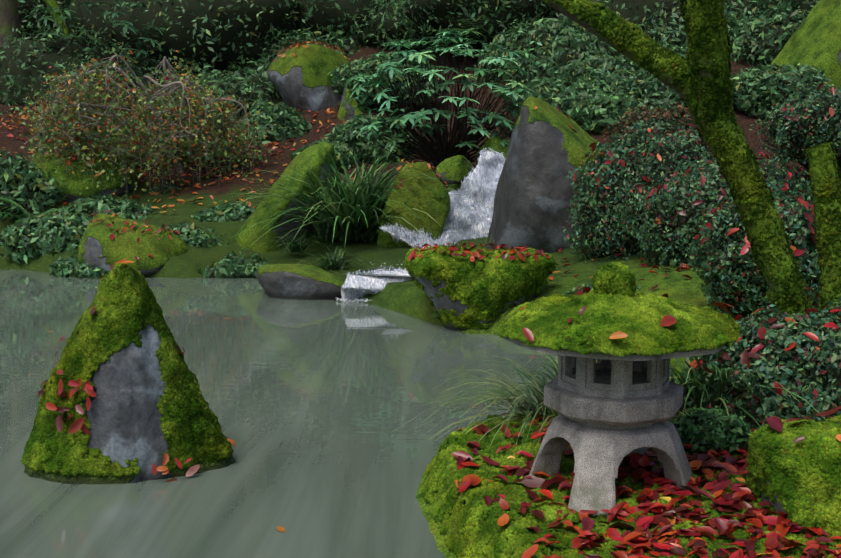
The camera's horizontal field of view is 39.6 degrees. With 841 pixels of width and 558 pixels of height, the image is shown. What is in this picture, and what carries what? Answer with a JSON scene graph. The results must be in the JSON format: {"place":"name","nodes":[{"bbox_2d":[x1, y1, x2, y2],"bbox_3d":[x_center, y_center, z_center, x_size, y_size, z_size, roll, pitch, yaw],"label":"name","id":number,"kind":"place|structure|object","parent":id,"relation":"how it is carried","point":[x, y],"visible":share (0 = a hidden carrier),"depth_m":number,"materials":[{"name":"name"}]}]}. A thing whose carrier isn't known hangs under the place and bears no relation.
{"place":"outdoors","nodes":[
{"label":"outdoors","id":0,"kind":"place"},
{"bbox_2d":[0,269,557,557],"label":"pond water","id":1,"kind":"structure","parent":0,"point":[311,402],"depth_m":6.34,"materials":[{"name":"liquid"}]},
{"bbox_2d":[0,24,840,557],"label":"terrain","id":2,"kind":"structure","parent":0,"point":[408,298],"depth_m":12.34,"materials":[{"name":"green plant"}]},
{"bbox_2d":[0,0,20,46],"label":"tree trunks","id":3,"kind":"object","parent":2,"relation":"on","point":[9,17],"depth_m":19.97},
{"bbox_2d":[45,0,71,38],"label":"tree trunk","id":4,"kind":"object","parent":2,"relation":"on","point":[53,4],"visible":0.19,"depth_m":20.54,"materials":[{"name":"green plant"}]},
{"bbox_2d":[32,150,138,201],"bbox_3d":[-4.001,-1.133,13.886,1.253,0.778,1.002,0,8,1],"label":"rock block","id":5,"kind":"object","parent":2,"relation":"on","point":[74,187],"visible":0.35,"depth_m":13.54,"materials":[{"name":"green plant"}]},
{"bbox_2d":[20,0,163,83],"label":"rhododendron","id":6,"kind":"object","parent":2,"relation":"on","point":[124,22],"depth_m":18.30,"materials":[{"name":"green plant"}]},
{"bbox_2d":[24,317,235,484],"bbox_3d":[-1.396,0.542,5.606,1.009,1.246,0.881,-5,10,-29],"label":"rock","id":7,"kind":"object","parent":2,"relation":"on","point":[123,414],"visible":0.15,"depth_m":5.29,"materials":[{"name":"grey stone"}]},
{"bbox_2d":[77,213,187,276],"bbox_3d":[-2.960,-0.237,11.934,1.036,0.814,0.836,3,9,21],"label":"shore rock","id":8,"kind":"object","parent":2,"relation":"on","point":[98,247],"visible":0.69,"depth_m":11.68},
{"bbox_2d":[10,41,279,201],"bbox_3d":[-3.369,-1.814,14.216,3.152,2.141,2.749,0,8,1],"label":"weeping maple","id":9,"kind":"object","parent":2,"relation":"on","point":[193,102],"depth_m":13.67,"materials":[{"name":"green plant"}]},
{"bbox_2d":[233,141,334,252],"bbox_3d":[-1.464,-0.651,12.210,1.133,1.581,0.591,0,8,1],"label":"mossy boulder","id":10,"kind":"object","parent":2,"relation":"on","point":[308,159],"visible":0.4,"depth_m":12.04,"materials":[{"name":"green plant"}]},
{"bbox_2d":[256,264,344,299],"bbox_3d":[-1.078,0.084,10.609,0.867,0.435,0.694,0,8,1],"label":"stream rock","id":11,"kind":"object","parent":2,"relation":"on","point":[295,281],"visible":0.83,"depth_m":10.31,"materials":[{"name":"grey stone"}]},
{"bbox_2d":[267,44,349,110],"bbox_3d":[-1.598,-2.760,17.201,1.184,1.380,1.170,7,11,41],"label":"rock","id":12,"kind":"object","parent":2,"relation":"on","point":[300,80],"visible":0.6,"depth_m":16.74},
{"bbox_2d":[335,36,358,46],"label":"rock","id":13,"kind":"object","parent":2,"relation":"on","point":[353,38],"depth_m":20.42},
{"bbox_2d":[0,15,698,420],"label":"ferns","id":14,"kind":"object","parent":2,"relation":"on","point":[26,213],"visible":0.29,"depth_m":12.94,"materials":[{"name":"green plant"}]},
{"bbox_2d":[338,85,362,120],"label":"rock","id":15,"kind":"object","parent":2,"relation":"on","point":[344,110],"visible":0.46,"depth_m":16.18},
{"bbox_2d":[341,270,410,299],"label":"waterfall","id":16,"kind":"structure","parent":2,"relation":"on","point":[355,284],"depth_m":10.17,"materials":[{"name":"liquid"}]},
{"bbox_2d":[345,265,410,276],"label":"stream water","id":17,"kind":"structure","parent":2,"relation":"on","point":[385,267],"depth_m":10.46,"materials":[{"name":"white liquid"}]},
{"bbox_2d":[377,162,449,246],"bbox_3d":[-0.057,-0.572,11.683,0.566,1.187,0.736,7,11,38],"label":"mossy rock","id":18,"kind":"object","parent":2,"relation":"on","point":[416,186],"visible":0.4,"depth_m":11.51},
{"bbox_2d":[0,0,840,455],"bbox_3d":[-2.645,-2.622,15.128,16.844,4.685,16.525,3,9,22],"label":"shrub","id":19,"kind":"object","parent":2,"relation":"on","point":[314,22],"visible":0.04,"depth_m":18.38,"materials":[{"name":"green plant"}]},
{"bbox_2d":[0,41,840,557],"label":"fallen leaves","id":20,"kind":"object","parent":2,"relation":"on","point":[708,463],"visible":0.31,"depth_m":4.47,"materials":[{"name":"red plant"}]},
{"bbox_2d":[336,148,505,302],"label":"waterfall","id":21,"kind":"structure","parent":2,"relation":"on","point":[489,179],"depth_m":11.77,"materials":[{"name":"liquid"}]},
{"bbox_2d":[20,0,840,557],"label":"moss tufts","id":22,"kind":"object","parent":2,"relation":"on","point":[124,302],"visible":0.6,"depth_m":5.24,"materials":[{"name":"green plant"}]},
{"bbox_2d":[345,28,537,169],"bbox_3d":[0.241,-1.976,13.130,2.286,1.681,1.140,0,8,1],"label":"rhododendron","id":23,"kind":"object","parent":2,"relation":"on","point":[418,116],"depth_m":13.15,"materials":[{"name":"green plant"}]},
{"bbox_2d":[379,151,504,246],"bbox_3d":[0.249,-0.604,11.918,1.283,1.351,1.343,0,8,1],"label":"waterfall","id":24,"kind":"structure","parent":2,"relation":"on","point":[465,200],"depth_m":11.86,"materials":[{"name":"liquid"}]},
{"bbox_2d":[447,184,460,192],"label":"rock","id":25,"kind":"object","parent":2,"relation":"on","point":[453,187],"visible":0.02,"depth_m":12.93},
{"bbox_2d":[435,155,473,184],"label":"waterfall rock","id":26,"kind":"object","parent":2,"relation":"on","point":[452,170],"visible":0.92,"depth_m":12.62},
{"bbox_2d":[411,254,549,330],"bbox_3d":[0.382,0.174,9.176,1.001,0.802,0.980,8,11,43],"label":"waterfall rock","id":27,"kind":"object","parent":2,"relation":"on","point":[444,301],"visible":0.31,"depth_m":8.82,"materials":[{"name":"grey stone"}]},
{"bbox_2d":[475,135,508,164],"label":"rock","id":28,"kind":"object","parent":2,"relation":"on","point":[491,143],"visible":0.27,"depth_m":12.95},
{"bbox_2d":[175,141,825,447],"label":"grass clumps","id":29,"kind":"object","parent":2,"relation":"on","point":[349,210],"visible":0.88,"depth_m":11.23,"materials":[{"name":"green plant"}]},
{"bbox_2d":[486,96,604,252],"bbox_3d":[1.316,-0.741,11.031,1.414,1.944,1.132,0,8,1],"label":"rock","id":30,"kind":"object","parent":2,"relation":"on","point":[534,194],"visible":0.65,"depth_m":10.55,"materials":[{"name":"grey stone"}]},
{"bbox_2d":[503,337,724,516],"bbox_3d":[0.757,0.464,4.588,0.853,0.765,0.853,-3,9,-22],"label":"stone lantern","id":31,"kind":"object","parent":2,"relation":"on","point":[612,411],"visible":0.62,"depth_m":4.40,"materials":[{"name":"stone"}]},
{"bbox_2d":[697,109,810,316],"bbox_3d":[1.804,-0.035,6.114,0.799,1.836,0.217,0,8,1],"label":"tree trunk","id":32,"kind":"object","parent":2,"relation":"on","point":[756,196],"visible":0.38,"depth_m":6.01,"materials":[{"name":"green plant"}]},
{"bbox_2d":[541,0,691,106],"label":"tree branch","id":33,"kind":"object","parent":32,"relation":"attached to","point":[558,7],"visible":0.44,"depth_m":6.02,"materials":[{"name":"green plant"}]},
{"bbox_2d":[683,0,729,117],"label":"mossy tree limb","id":34,"kind":"object","parent":32,"relation":"attached to","point":[703,60],"visible":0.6,"depth_m":5.78,"materials":[{"name":"green plant"}]},
{"bbox_2d":[755,438,840,514],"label":"rock","id":35,"kind":"object","parent":2,"relation":"on","point":[777,506],"visible":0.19,"depth_m":4.14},
{"bbox_2d":[770,0,840,96],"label":"mossy rock","id":36,"kind":"object","parent":2,"relation":"on","point":[814,39],"visible":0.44,"depth_m":15.34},
{"bbox_2d":[806,142,840,313],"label":"tree trunk","id":37,"kind":"object","parent":2,"relation":"on","point":[816,170],"visible":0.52,"depth_m":5.71,"materials":[{"name":"green plant"}]}
]}

